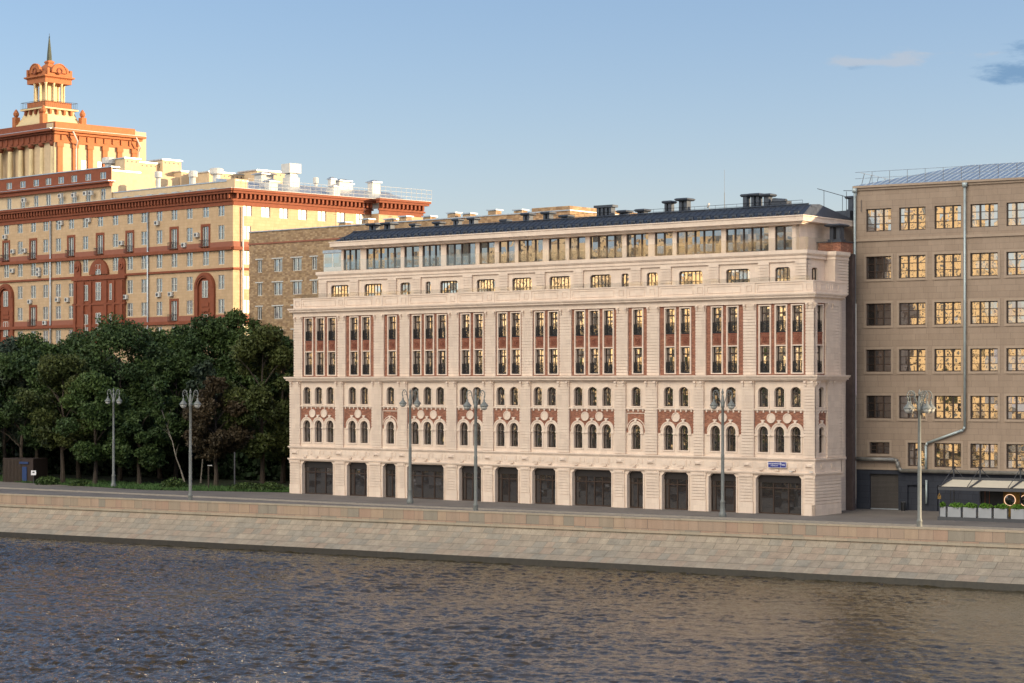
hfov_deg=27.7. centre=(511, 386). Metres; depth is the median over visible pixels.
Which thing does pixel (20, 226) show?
window
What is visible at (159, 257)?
window
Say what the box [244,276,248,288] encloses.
side window
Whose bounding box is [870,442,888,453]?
window
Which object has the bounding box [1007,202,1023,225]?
window
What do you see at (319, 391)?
segmental window
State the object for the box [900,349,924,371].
window
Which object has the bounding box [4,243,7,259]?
window
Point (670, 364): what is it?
tall window
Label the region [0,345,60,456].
park tree
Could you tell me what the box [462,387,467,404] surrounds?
segmental window
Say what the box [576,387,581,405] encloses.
segmental window
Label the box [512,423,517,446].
arched window
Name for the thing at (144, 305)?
window
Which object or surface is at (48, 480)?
bush
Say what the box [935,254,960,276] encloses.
window
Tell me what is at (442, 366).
tall window
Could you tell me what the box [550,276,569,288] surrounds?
attic window
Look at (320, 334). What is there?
tall window
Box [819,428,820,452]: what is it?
arched window
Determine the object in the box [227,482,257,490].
bush
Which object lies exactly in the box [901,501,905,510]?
litter bin
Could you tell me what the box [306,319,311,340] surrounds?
tall window
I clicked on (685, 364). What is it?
tall window
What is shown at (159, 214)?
window
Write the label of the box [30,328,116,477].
park tree
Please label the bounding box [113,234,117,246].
window
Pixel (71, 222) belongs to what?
window
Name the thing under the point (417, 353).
tall window
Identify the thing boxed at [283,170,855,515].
hotel building
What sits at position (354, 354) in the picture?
tall window
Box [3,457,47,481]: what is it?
kiosk
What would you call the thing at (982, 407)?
window
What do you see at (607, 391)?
segmental window
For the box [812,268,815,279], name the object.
attic window
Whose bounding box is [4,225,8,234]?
window
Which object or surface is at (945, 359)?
window
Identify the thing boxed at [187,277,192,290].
window
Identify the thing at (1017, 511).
planter
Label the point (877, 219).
window
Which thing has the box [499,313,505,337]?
tall window
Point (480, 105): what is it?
sky
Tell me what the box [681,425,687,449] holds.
arched window
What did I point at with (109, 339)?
park tree
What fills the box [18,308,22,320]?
window
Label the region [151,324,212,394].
park tree
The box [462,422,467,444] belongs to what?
arched window
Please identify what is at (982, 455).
window
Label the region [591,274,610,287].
attic window
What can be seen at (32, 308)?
window
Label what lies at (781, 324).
tall window
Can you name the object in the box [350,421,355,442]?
arched window
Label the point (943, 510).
planter
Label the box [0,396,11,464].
park tree
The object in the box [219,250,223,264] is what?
window
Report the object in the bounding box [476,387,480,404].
segmental window
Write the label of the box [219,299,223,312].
window
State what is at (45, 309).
window
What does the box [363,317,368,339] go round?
tall window
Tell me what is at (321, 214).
side window
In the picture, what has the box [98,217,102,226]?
window
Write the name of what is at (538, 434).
arched window
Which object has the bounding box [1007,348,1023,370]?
window
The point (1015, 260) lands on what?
window
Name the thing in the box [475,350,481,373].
tall window
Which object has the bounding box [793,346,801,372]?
tall window
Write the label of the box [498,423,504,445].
arched window
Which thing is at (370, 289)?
attic window
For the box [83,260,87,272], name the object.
window
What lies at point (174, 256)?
window
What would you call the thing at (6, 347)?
park tree
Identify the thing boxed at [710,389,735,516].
street lamp
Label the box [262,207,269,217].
side window
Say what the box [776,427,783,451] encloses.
arched window
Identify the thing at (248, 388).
park tree
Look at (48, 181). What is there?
upper window
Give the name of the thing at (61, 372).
park tree
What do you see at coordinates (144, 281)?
window
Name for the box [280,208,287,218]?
side window
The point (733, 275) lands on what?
attic window
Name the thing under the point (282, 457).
park tree
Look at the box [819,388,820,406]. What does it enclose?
segmental window
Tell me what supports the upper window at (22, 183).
in the ochre building at (96, 221)
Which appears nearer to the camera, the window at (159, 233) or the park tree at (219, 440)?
the park tree at (219, 440)
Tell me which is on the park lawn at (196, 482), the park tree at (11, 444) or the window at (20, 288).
the park tree at (11, 444)
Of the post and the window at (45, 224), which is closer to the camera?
the post
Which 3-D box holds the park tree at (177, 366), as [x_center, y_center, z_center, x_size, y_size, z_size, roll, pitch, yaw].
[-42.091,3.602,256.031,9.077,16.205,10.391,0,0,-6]
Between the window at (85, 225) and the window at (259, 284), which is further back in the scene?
the window at (85, 225)
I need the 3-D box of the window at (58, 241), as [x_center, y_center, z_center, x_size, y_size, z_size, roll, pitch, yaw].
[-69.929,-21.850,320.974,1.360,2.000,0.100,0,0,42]
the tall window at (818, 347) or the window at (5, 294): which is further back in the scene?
the window at (5, 294)
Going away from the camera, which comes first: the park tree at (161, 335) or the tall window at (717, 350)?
the tall window at (717, 350)
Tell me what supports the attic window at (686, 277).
in the hotel building at (602, 355)
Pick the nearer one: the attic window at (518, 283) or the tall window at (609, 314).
the tall window at (609, 314)
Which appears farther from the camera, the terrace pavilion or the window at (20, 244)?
the window at (20, 244)
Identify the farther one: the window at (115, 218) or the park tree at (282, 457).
the window at (115, 218)
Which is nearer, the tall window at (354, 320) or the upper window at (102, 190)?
the tall window at (354, 320)
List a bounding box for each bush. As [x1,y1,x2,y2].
[35,475,60,484]
[68,479,91,485]
[159,477,188,487]
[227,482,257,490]
[252,482,286,490]
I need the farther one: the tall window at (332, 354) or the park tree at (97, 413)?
the park tree at (97, 413)
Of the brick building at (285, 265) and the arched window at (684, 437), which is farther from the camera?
the brick building at (285, 265)
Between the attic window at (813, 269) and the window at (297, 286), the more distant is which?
the window at (297, 286)
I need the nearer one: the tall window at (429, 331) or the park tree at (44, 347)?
the tall window at (429, 331)
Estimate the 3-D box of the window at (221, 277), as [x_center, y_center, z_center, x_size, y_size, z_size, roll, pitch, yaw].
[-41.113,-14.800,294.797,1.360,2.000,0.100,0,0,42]
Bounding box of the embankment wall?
[0,493,1023,590]
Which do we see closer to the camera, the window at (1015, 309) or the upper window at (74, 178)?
the window at (1015, 309)
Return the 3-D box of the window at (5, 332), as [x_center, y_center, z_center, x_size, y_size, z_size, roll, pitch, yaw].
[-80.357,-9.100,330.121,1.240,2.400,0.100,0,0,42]
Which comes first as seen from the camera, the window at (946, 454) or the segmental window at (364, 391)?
the window at (946, 454)
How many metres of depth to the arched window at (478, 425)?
210.57 m
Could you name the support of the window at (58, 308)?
in the ochre building at (96, 221)
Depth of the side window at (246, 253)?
294.78 m
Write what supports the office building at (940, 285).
on the pavement
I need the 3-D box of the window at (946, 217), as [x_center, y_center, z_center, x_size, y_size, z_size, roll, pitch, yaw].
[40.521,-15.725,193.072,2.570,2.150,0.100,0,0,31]
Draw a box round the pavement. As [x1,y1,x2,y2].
[0,481,1023,527]
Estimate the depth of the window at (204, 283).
296.95 m
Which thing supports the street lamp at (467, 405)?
on the riverside path
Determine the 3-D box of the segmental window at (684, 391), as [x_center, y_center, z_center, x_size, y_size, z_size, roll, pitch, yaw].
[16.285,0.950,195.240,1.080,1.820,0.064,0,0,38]
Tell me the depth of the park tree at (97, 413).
244.20 m
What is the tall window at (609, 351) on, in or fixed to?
in the hotel building at (602, 355)
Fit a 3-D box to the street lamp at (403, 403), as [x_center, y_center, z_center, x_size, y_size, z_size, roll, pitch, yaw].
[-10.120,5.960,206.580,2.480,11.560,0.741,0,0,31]
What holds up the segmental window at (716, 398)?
in the hotel building at (602, 355)
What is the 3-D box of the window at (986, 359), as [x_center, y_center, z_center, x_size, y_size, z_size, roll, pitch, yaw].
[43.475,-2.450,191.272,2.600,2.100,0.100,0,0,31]
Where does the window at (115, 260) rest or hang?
in the ochre building at (96, 221)
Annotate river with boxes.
[0,537,1023,682]
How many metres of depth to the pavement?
197.86 m
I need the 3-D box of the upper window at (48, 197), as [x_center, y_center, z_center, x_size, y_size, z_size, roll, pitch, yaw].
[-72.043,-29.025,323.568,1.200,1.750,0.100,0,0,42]
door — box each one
[22,467,26,480]
[908,485,925,510]
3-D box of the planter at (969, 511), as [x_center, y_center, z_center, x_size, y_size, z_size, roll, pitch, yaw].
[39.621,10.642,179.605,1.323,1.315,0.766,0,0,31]
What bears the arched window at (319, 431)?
in the hotel building at (602, 355)
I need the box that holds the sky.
[0,0,1023,218]
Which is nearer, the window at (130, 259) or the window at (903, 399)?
the window at (903, 399)
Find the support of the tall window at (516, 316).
in the hotel building at (602, 355)
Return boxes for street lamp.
[105,388,121,486]
[179,388,200,499]
[399,389,420,503]
[463,389,487,510]
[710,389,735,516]
[903,389,935,526]
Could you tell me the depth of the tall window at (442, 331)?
213.83 m
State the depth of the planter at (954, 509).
180.15 m
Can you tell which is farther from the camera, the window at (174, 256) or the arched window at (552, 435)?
the window at (174, 256)
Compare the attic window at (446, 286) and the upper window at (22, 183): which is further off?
the upper window at (22, 183)
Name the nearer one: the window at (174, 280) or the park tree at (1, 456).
the park tree at (1, 456)
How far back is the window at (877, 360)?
196.66 m
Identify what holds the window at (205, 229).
in the ochre building at (96, 221)
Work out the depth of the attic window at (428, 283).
217.09 m
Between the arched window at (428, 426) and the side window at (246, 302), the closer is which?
the arched window at (428, 426)
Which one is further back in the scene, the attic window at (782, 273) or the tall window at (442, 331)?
the tall window at (442, 331)
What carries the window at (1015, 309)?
in the office building at (940, 285)
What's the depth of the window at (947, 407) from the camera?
193.13 m
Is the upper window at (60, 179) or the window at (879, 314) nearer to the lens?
the window at (879, 314)
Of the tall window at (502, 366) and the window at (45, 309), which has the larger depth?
the window at (45, 309)
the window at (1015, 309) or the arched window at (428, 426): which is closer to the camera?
the window at (1015, 309)
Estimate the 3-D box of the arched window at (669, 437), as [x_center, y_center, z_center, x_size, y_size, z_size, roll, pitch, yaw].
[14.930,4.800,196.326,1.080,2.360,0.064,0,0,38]
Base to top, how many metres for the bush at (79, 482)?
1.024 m
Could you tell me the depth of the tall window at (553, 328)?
205.01 m
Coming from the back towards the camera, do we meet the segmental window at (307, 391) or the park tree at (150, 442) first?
the park tree at (150, 442)
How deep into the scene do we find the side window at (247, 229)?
294.78 m
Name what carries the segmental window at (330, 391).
in the hotel building at (602, 355)
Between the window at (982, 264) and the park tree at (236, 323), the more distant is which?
the park tree at (236, 323)
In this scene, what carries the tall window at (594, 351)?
in the hotel building at (602, 355)
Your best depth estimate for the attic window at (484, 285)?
212.43 m
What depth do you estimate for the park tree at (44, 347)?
260.48 m
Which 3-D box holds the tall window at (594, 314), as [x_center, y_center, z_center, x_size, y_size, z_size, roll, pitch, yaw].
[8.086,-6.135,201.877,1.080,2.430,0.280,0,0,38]
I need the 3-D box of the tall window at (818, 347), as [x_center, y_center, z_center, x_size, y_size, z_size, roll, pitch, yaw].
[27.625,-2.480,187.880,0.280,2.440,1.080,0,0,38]
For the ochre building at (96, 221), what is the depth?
314.10 m
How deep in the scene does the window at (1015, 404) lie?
189.82 m
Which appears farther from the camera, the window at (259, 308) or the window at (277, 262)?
the window at (259, 308)
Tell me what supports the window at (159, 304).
in the ochre building at (96, 221)
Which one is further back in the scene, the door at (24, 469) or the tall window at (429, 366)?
the door at (24, 469)
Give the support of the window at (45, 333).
in the ochre building at (96, 221)
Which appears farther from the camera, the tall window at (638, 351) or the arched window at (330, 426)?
the arched window at (330, 426)
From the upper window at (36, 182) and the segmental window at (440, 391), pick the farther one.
the upper window at (36, 182)
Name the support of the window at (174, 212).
in the ochre building at (96, 221)
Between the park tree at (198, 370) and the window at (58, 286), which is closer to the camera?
the park tree at (198, 370)
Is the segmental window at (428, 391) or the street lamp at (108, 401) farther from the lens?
the street lamp at (108, 401)
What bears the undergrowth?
on the park lawn at (196, 482)
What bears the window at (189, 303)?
in the ochre building at (96, 221)
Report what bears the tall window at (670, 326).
in the hotel building at (602, 355)
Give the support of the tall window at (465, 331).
in the hotel building at (602, 355)
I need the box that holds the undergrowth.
[0,417,289,480]
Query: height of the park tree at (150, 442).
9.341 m
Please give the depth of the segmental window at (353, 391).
221.11 m
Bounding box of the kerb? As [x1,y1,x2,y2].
[0,487,1023,529]
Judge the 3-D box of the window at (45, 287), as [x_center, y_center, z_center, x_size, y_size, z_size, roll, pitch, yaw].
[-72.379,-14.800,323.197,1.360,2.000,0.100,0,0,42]
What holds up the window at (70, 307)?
in the ochre building at (96, 221)
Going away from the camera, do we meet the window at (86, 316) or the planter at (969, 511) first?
the planter at (969, 511)
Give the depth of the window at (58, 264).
320.92 m
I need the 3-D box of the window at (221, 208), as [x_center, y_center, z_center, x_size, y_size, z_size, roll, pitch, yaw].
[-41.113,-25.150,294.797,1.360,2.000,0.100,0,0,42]
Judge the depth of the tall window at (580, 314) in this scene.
203.00 m
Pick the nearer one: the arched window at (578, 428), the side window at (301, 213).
the arched window at (578, 428)
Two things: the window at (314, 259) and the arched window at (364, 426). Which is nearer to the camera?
the arched window at (364, 426)
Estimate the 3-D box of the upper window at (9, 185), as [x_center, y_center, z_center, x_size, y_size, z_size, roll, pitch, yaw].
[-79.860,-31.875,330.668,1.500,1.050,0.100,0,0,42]
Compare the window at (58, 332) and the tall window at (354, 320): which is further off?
the window at (58, 332)
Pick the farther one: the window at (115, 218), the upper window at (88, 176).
the upper window at (88, 176)
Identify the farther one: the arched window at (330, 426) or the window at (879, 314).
the arched window at (330, 426)
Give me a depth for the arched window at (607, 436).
200.78 m
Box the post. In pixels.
[234,452,234,483]
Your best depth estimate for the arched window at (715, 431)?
193.18 m
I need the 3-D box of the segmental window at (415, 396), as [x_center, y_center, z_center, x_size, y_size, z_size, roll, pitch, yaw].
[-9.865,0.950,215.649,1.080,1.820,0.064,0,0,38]
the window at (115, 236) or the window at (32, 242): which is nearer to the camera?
the window at (115, 236)
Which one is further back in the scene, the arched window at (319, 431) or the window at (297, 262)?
the window at (297, 262)
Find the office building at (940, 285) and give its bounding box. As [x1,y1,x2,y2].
[852,162,1023,511]
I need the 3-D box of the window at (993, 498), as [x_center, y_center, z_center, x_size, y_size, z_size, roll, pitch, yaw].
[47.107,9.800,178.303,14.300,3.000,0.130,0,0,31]
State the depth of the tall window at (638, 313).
198.78 m
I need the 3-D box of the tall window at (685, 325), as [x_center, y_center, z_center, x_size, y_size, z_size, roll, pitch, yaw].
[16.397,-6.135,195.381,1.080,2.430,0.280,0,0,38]
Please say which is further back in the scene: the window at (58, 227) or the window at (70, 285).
the window at (58, 227)
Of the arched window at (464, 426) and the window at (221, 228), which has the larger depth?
the window at (221, 228)
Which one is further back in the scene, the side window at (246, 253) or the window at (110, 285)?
the window at (110, 285)
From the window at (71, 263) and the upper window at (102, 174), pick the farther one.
the window at (71, 263)
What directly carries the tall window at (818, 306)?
in the hotel building at (602, 355)
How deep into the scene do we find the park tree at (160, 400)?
243.27 m
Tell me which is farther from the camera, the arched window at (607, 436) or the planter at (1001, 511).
the arched window at (607, 436)
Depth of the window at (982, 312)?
191.35 m
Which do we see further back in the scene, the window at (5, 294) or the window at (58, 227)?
the window at (5, 294)
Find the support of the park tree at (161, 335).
on the park lawn at (196, 482)
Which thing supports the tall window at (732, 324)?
in the hotel building at (602, 355)
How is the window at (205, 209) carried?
in the ochre building at (96, 221)
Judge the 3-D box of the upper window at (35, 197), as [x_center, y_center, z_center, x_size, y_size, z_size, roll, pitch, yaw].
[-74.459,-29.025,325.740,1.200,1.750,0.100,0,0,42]
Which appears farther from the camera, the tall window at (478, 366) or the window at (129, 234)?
the window at (129, 234)
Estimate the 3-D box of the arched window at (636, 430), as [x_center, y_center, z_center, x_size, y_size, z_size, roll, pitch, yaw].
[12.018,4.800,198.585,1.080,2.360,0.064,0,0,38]
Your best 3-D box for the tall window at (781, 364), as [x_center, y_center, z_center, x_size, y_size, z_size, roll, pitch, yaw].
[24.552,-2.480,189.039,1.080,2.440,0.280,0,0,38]
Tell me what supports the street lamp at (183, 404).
on the riverside path
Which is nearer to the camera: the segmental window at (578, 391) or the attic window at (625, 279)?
the attic window at (625, 279)
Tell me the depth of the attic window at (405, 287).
219.17 m
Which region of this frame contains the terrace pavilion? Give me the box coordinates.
[937,466,1023,522]
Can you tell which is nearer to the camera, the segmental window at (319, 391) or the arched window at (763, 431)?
the arched window at (763, 431)
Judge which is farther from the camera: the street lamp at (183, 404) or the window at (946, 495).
the street lamp at (183, 404)
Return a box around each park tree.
[0,335,34,457]
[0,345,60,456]
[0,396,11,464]
[0,400,17,463]
[3,331,64,457]
[12,353,96,482]
[15,411,71,463]
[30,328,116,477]
[52,369,136,483]
[55,312,183,479]
[72,351,123,416]
[107,407,169,483]
[114,326,188,478]
[136,350,199,479]
[149,379,184,481]
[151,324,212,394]
[167,311,255,473]
[182,375,254,485]
[185,359,219,482]
[196,307,261,395]
[216,323,293,483]
[237,326,285,386]
[246,372,285,429]
[250,335,293,482]
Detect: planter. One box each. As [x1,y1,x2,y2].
[940,502,946,516]
[948,502,963,516]
[963,502,977,517]
[978,503,993,517]
[994,503,1009,518]
[1011,504,1023,518]
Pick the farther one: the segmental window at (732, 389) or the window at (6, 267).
the window at (6, 267)
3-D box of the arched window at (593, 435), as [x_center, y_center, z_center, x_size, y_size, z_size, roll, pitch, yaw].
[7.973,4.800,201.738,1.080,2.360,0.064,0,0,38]
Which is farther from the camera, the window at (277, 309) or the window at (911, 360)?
the window at (277, 309)
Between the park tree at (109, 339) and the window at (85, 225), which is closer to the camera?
the park tree at (109, 339)
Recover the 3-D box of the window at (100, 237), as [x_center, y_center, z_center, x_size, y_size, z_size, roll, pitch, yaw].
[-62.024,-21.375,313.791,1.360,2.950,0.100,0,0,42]
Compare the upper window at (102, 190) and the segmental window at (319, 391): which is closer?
the segmental window at (319, 391)
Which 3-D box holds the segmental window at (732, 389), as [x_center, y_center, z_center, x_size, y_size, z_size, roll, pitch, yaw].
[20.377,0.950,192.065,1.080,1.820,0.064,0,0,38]
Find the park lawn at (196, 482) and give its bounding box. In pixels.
[0,473,289,491]
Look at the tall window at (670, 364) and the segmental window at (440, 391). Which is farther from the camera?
the segmental window at (440, 391)
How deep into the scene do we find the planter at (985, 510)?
178.75 m
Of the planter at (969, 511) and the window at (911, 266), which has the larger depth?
the window at (911, 266)
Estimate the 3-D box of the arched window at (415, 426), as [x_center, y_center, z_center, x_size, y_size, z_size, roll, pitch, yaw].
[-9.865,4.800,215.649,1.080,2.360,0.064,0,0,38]
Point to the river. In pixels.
(87, 612)
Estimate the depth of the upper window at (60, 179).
321.55 m
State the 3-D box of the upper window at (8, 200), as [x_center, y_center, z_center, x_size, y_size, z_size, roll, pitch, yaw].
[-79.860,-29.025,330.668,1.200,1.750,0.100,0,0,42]
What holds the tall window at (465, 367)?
in the hotel building at (602, 355)
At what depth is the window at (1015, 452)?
189.82 m
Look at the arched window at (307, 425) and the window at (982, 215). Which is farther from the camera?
the arched window at (307, 425)
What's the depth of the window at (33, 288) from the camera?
325.34 m
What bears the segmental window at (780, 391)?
in the hotel building at (602, 355)
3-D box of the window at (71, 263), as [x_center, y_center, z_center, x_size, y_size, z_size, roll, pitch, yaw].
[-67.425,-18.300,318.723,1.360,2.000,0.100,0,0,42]
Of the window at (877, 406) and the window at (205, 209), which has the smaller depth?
the window at (877, 406)
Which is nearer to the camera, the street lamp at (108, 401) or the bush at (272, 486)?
the bush at (272, 486)
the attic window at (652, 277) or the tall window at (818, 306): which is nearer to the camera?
the tall window at (818, 306)
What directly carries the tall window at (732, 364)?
in the hotel building at (602, 355)
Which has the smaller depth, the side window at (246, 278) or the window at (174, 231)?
the side window at (246, 278)
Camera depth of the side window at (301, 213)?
301.41 m
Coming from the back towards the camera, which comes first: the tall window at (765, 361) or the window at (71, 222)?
the window at (71, 222)
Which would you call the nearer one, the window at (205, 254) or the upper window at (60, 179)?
the window at (205, 254)
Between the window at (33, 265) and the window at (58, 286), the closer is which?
the window at (58, 286)
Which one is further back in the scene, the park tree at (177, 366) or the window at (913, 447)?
the park tree at (177, 366)
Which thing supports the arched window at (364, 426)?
in the hotel building at (602, 355)
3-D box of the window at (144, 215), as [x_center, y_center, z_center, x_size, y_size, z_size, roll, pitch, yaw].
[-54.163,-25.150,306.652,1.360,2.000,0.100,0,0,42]
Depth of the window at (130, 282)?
308.85 m
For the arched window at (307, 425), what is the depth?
225.25 m
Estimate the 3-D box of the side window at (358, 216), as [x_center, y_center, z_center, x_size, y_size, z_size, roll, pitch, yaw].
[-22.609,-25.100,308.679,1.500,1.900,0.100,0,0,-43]
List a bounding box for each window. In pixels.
[3,291,7,306]
[3,322,7,336]
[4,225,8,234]
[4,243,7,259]
[4,265,8,277]
[7,183,11,188]
[7,198,10,208]
[18,224,22,232]
[18,241,22,253]
[18,264,22,276]
[18,286,22,298]
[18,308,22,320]
[20,181,24,187]
[31,223,35,231]
[31,240,34,257]
[31,263,35,275]
[31,285,35,297]
[31,307,34,324]
[34,179,38,186]
[34,196,37,206]
[43,222,47,230]
[43,239,47,251]
[43,262,47,274]
[43,285,47,297]
[43,307,47,319]
[43,331,47,341]
[46,178,50,184]
[46,194,50,204]
[56,220,60,229]
[56,238,60,251]
[56,261,60,274]
[56,284,60,296]
[56,306,60,318]
[56,330,60,342]
[58,177,63,183]
[69,219,73,228]
[69,237,73,255]
[69,260,73,273]
[69,283,72,296]
[69,306,72,318]
[72,175,76,181]
[83,218,87,227]
[83,236,87,249]
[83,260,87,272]
[84,285,87,300]
[84,315,87,330]
[86,174,90,180]
[96,282,100,299]
[96,313,100,329]
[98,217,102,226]
[98,235,102,253]
[100,172,105,178]
[101,188,104,199]
[109,284,111,299]
[113,215,117,224]
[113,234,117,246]
[113,257,117,270]
[128,214,132,223]
[128,233,131,251]
[128,256,132,269]
[128,280,132,293]
[128,303,132,316]
[142,213,146,222]
[142,231,146,244]
[142,255,146,268]
[142,279,146,292]
[142,302,146,315]
[157,211,161,220]
[157,230,161,243]
[157,254,161,267]
[157,278,161,291]
[157,302,161,314]
[172,210,176,219]
[172,229,176,247]
[172,253,176,266]
[172,278,176,291]
[172,301,176,320]
[187,208,192,218]
[187,228,192,241]
[187,252,192,266]
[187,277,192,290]
[187,300,192,313]
[202,281,207,297]
[203,207,208,217]
[203,226,207,245]
[203,251,208,265]
[219,206,223,215]
[219,225,223,239]
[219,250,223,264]
[219,275,223,288]
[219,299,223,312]
[243,206,251,215]
[244,226,250,238]
[244,251,248,264]
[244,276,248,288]
[244,300,248,312]
[258,260,261,272]
[258,283,261,295]
[258,307,261,319]
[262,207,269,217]
[274,259,281,271]
[274,282,281,294]
[274,306,281,318]
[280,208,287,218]
[293,258,301,270]
[293,281,301,293]
[298,210,305,219]
[305,387,309,403]
[305,420,309,441]
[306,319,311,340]
[306,352,311,374]
[312,257,316,269]
[312,281,316,293]
[317,318,323,340]
[317,352,323,374]
[317,387,321,403]
[317,421,321,441]
[318,211,325,220]
[328,387,333,403]
[328,421,332,441]
[329,318,334,340]
[329,352,334,374]
[332,285,348,296]
[337,212,344,221]
[350,387,355,403]
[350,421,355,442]
[351,317,356,339]
[351,352,356,374]
[356,214,363,223]
[362,387,367,403]
[362,421,367,442]
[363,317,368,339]
[363,352,368,374]
[365,284,381,295]
[388,387,393,403]
[388,422,393,443]
[389,316,395,339]
[389,351,395,374]
[401,282,409,294]
[413,316,419,338]
[413,351,419,373]
[413,387,418,403]
[413,422,418,443]
[425,387,430,404]
[425,422,430,444]
[426,315,432,338]
[426,351,432,373]
[427,282,430,293]
[438,387,443,404]
[438,422,443,444]
[439,315,445,338]
[439,351,445,373]
[441,281,457,292]
[462,314,468,337]
[462,350,468,373]
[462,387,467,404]
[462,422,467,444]
[475,314,481,337]
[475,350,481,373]
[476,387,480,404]
[477,423,480,445]
[478,279,494,291]
[498,387,504,404]
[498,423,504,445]
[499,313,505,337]
[499,350,505,373]
[512,313,519,336]
[512,350,519,373]
[512,387,517,404]
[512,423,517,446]
[513,278,531,290]
[535,387,541,404]
[535,423,541,446]
[536,312,543,336]
[536,349,543,373]
[549,387,555,404]
[549,424,555,446]
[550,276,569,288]
[550,312,556,336]
[550,349,556,373]
[576,311,583,335]
[576,349,583,373]
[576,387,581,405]
[576,424,581,447]
[590,311,597,335]
[590,348,597,373]
[590,387,596,405]
[590,424,596,447]
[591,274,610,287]
[604,387,610,405]
[604,424,610,448]
[605,310,612,335]
[605,348,612,373]
[622,274,628,286]
[633,387,639,405]
[633,425,639,448]
[634,310,641,334]
[634,348,641,372]
[648,272,657,285]
[666,309,674,333]
[666,347,674,372]
[666,387,672,405]
[666,425,672,449]
[680,271,701,284]
[681,308,689,333]
[681,347,689,372]
[681,387,687,405]
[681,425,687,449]
[712,387,719,406]
[712,426,719,450]
[713,307,720,333]
[713,347,720,372]
[727,269,749,282]
[728,307,736,332]
[728,346,736,372]
[728,387,735,406]
[728,426,735,450]
[760,306,769,332]
[760,346,769,372]
[760,387,767,406]
[760,426,767,451]
[776,267,789,280]
[776,387,783,406]
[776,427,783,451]
[777,306,785,331]
[777,346,785,372]
[792,387,800,406]
[792,427,800,452]
[793,305,801,331]
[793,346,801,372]
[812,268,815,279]
[817,305,821,331]
[817,346,821,372]
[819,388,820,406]
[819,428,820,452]
[867,208,890,231]
[867,256,890,278]
[867,303,890,325]
[867,349,890,371]
[867,396,890,417]
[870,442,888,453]
[900,207,925,230]
[900,255,924,277]
[900,303,924,324]
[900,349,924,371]
[900,396,924,418]
[909,443,924,465]
[935,205,960,228]
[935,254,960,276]
[935,302,960,324]
[935,349,960,371]
[935,396,960,418]
[935,443,960,467]
[938,490,961,510]
[971,203,997,227]
[971,252,997,275]
[971,301,997,323]
[971,348,997,370]
[971,396,997,418]
[971,444,997,467]
[981,491,1002,515]
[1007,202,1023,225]
[1007,251,1023,274]
[1007,300,1023,323]
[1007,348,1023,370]
[1007,396,1023,419]
[1007,444,1023,468]
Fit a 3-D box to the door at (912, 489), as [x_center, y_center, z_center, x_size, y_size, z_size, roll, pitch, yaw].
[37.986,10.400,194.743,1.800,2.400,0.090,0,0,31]
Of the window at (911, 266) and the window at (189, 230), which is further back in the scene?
the window at (189, 230)
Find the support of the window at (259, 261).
in the brick building at (285, 265)
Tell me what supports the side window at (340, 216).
in the ochre building at (96, 221)
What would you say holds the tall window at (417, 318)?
in the hotel building at (602, 355)
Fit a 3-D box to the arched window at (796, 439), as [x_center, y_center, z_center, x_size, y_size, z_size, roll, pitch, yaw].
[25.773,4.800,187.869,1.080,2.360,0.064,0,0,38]
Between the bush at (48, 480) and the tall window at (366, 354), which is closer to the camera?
the tall window at (366, 354)
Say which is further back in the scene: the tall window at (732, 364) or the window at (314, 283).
the window at (314, 283)
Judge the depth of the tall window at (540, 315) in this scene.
205.99 m
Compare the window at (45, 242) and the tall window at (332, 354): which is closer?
the tall window at (332, 354)
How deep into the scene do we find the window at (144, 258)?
306.60 m
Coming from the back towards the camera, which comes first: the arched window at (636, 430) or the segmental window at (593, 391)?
the segmental window at (593, 391)
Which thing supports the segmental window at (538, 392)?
in the hotel building at (602, 355)
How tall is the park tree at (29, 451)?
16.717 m
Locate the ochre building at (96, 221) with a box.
[0,34,431,362]
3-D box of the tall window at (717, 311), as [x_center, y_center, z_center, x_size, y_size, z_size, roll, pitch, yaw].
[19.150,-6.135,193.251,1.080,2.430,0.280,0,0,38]
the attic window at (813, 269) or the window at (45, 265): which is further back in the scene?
the window at (45, 265)
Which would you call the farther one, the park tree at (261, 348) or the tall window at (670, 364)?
the park tree at (261, 348)
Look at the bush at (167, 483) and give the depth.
235.61 m
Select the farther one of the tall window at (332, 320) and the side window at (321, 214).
the side window at (321, 214)
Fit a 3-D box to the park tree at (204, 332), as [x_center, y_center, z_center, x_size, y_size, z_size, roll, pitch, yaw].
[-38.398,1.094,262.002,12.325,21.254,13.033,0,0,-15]
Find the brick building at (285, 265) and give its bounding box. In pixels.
[248,204,636,395]
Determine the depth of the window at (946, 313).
193.16 m
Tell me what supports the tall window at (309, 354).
in the hotel building at (602, 355)
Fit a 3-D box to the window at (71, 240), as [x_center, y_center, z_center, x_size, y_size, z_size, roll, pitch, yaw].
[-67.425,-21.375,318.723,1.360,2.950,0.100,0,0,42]
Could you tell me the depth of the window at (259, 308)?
263.98 m
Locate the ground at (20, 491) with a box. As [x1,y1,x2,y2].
[0,489,1023,530]
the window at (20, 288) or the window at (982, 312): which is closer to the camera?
the window at (982, 312)
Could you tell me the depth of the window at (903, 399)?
195.08 m
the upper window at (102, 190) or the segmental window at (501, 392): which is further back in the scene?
the upper window at (102, 190)
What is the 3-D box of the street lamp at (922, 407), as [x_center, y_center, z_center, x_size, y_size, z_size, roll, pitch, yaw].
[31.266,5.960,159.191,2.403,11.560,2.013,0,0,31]
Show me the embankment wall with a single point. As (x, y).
(988, 559)
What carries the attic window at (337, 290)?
in the hotel building at (602, 355)
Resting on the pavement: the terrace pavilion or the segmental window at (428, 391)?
the terrace pavilion

